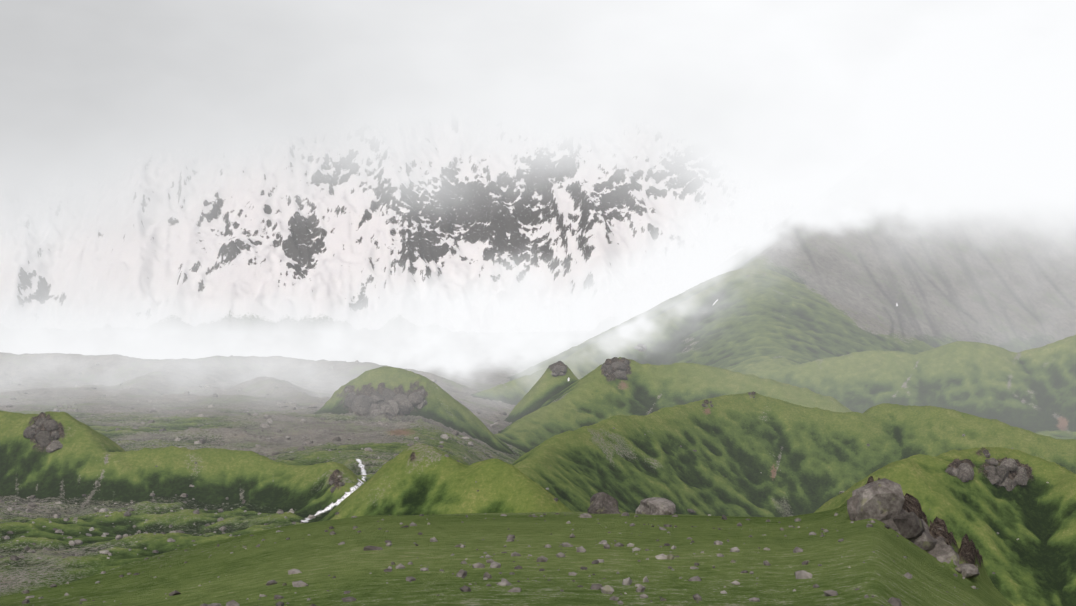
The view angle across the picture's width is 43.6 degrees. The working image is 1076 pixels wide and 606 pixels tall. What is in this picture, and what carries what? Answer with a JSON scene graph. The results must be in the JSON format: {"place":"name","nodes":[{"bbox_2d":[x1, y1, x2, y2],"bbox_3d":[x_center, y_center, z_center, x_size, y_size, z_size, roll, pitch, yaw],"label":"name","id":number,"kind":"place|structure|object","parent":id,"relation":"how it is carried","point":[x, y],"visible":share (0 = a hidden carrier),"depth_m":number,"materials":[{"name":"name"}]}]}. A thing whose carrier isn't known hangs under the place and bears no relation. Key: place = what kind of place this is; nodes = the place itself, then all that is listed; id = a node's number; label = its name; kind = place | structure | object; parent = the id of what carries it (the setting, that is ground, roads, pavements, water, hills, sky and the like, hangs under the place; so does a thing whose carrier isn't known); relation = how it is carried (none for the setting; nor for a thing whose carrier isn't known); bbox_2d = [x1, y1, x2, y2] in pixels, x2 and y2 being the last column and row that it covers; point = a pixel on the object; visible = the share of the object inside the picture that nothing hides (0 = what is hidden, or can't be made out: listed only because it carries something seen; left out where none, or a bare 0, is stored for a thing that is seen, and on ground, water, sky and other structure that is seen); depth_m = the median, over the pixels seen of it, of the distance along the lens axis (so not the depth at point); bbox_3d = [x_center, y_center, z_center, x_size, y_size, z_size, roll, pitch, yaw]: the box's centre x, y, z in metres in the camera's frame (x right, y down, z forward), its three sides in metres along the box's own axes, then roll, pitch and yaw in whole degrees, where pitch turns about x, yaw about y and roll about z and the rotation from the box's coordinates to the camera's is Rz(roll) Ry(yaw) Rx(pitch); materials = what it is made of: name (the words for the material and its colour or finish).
{"place":"outdoors","nodes":[
{"label":"outdoors","id":0,"kind":"place"},
{"bbox_2d":[301,459,366,521],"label":"stream","id":1,"kind":"structure","parent":0,"point":[359,484],"depth_m":357.77,"materials":[{"name":"white liquid"}]},
{"bbox_2d":[0,65,1075,605],"bbox_3d":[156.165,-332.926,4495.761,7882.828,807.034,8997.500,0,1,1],"label":"terrain","id":2,"kind":"structure","parent":0,"point":[834,281],"depth_m":1683.29,"materials":[{"name":"green plant"}]},
{"bbox_2d":[21,497,977,605],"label":"stones","id":3,"kind":"object","parent":2,"relation":"on","point":[799,574],"visible":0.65,"depth_m":19.22,"materials":[{"name":"grey stone"}]},
{"bbox_2d":[0,355,1048,573],"bbox_3d":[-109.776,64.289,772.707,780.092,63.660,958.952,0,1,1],"label":"stones","id":4,"kind":"object","parent":2,"relation":"on","point":[128,513],"visible":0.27,"depth_m":453.49,"materials":[{"name":"grey stone"}]},
{"bbox_2d":[23,345,1028,577],"bbox_3d":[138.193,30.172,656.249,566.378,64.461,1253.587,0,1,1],"label":"crags","id":5,"kind":"structure","parent":2,"relation":"on","point":[882,500],"depth_m":388.71,"materials":[{"name":"grey stone"}]},
{"bbox_2d":[282,492,769,585],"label":"boulders","id":6,"kind":"object","parent":2,"relation":"on","point":[602,503],"visible":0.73,"depth_m":56.63,"materials":[{"name":"grey stone"}]},
{"bbox_2d":[0,0,1075,93],"bbox_3d":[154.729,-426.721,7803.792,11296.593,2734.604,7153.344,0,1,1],"label":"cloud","id":7,"kind":"structure","parent":0,"point":[894,46],"depth_m":8538.82,"materials":[{"name":"white"}]}
]}

